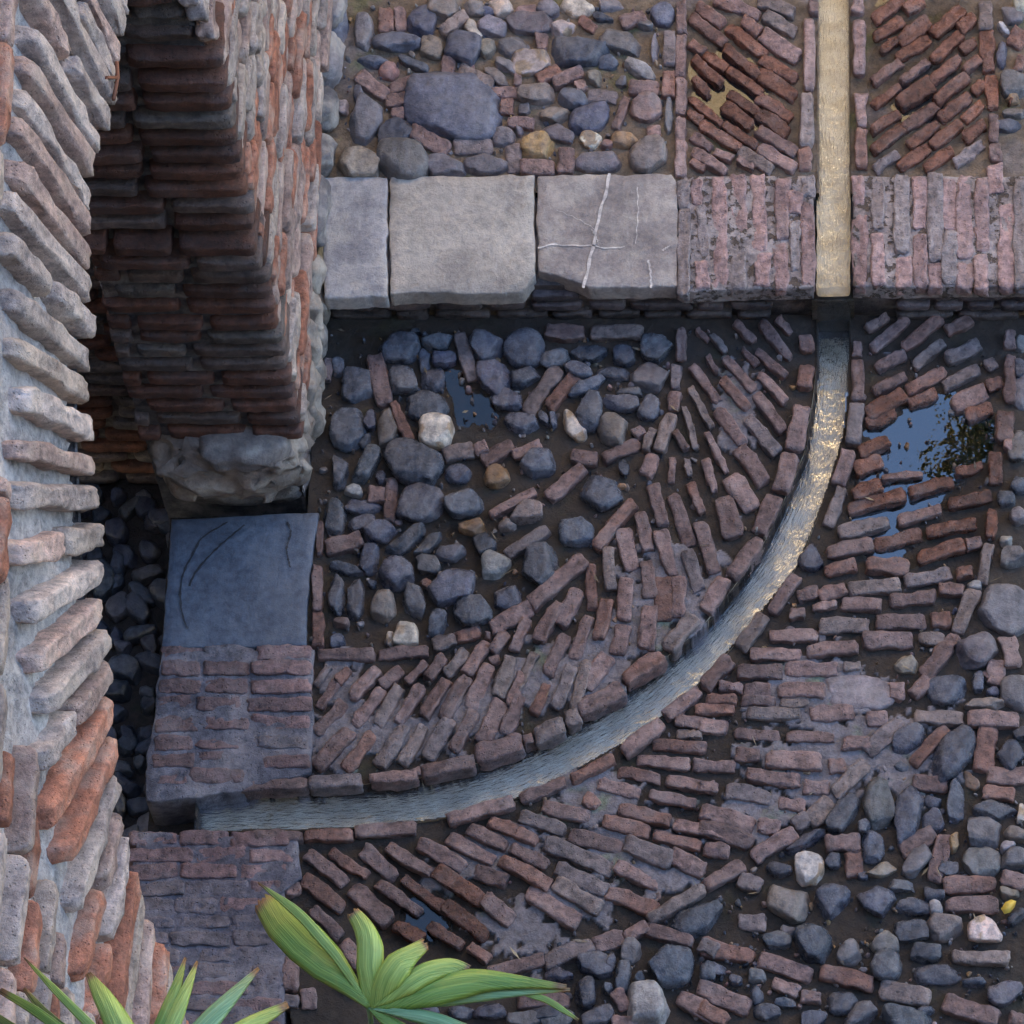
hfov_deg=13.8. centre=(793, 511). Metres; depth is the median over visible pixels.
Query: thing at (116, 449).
brick wall
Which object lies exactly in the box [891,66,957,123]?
puddle
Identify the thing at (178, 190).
brick arch wall
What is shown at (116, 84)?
iron bracket
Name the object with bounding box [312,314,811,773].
brick paving
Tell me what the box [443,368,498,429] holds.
puddle
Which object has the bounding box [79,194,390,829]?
passage ground
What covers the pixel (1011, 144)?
ground
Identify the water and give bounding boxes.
[194,332,848,830]
[816,0,850,287]
[817,288,850,331]
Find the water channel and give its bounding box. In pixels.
[227,0,868,844]
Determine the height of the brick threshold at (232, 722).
0.316 m
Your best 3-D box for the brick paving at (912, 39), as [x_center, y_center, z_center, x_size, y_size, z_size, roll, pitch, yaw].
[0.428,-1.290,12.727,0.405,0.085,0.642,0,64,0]
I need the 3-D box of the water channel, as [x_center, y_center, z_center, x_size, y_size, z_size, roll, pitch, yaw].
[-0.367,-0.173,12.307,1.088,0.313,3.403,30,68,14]
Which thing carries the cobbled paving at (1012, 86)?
on the ground at (1011, 144)
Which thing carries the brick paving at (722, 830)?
on the ground at (530, 930)
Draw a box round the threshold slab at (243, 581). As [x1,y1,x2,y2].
[162,513,319,650]
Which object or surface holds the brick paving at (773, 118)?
on the ground at (1011, 144)
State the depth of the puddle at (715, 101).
12.71 m
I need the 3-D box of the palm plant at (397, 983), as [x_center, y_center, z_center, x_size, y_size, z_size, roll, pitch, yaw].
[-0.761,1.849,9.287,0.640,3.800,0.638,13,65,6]
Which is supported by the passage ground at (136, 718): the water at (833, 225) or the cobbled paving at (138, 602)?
the cobbled paving at (138, 602)
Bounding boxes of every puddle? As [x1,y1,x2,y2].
[406,898,448,941]
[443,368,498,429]
[688,48,768,131]
[844,390,995,559]
[874,0,888,6]
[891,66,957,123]
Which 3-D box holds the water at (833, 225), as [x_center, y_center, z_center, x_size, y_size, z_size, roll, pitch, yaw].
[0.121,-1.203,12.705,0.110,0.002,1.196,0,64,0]
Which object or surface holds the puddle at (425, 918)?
on the ground at (530, 930)
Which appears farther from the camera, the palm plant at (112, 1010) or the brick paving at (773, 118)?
the brick paving at (773, 118)
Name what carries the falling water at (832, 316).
on the water at (648, 702)
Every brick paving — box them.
[282,312,1016,1020]
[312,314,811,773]
[674,0,801,178]
[869,0,1002,175]
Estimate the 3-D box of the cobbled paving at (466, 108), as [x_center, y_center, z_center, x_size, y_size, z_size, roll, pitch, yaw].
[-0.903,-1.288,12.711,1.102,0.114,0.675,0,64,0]
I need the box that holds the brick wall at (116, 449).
[77,257,157,483]
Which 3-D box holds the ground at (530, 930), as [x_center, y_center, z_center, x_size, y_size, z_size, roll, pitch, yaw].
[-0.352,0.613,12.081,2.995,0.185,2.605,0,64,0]
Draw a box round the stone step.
[323,162,1023,320]
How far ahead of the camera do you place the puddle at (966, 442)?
12.39 m
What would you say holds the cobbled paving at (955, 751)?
on the ground at (530, 930)
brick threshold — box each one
[128,830,301,1023]
[145,644,314,825]
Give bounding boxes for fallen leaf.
[1001,900,1015,913]
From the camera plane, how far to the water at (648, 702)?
12.07 m
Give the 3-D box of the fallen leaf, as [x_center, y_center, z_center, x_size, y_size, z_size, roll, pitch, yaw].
[0.601,1.099,11.714,0.029,0.008,0.051,40,70,17]
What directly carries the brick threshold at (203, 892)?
on the ground at (530, 930)
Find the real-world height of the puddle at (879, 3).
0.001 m
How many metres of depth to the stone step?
12.47 m
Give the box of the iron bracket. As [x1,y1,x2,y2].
[105,61,119,100]
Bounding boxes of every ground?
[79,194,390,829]
[148,314,1023,1023]
[325,0,1023,193]
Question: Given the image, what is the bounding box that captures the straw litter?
[324,329,999,964]
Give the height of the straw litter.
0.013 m
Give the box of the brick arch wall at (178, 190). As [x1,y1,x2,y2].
[0,0,347,1023]
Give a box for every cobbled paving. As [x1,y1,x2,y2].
[81,483,169,847]
[311,323,686,662]
[331,0,675,179]
[473,329,1023,1023]
[996,0,1023,133]
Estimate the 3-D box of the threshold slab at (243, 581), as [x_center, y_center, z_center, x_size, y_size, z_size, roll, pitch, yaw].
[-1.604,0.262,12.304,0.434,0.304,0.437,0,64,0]
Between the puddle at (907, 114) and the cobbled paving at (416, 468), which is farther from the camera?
the puddle at (907, 114)
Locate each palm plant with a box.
[0,957,288,1023]
[255,882,578,1023]

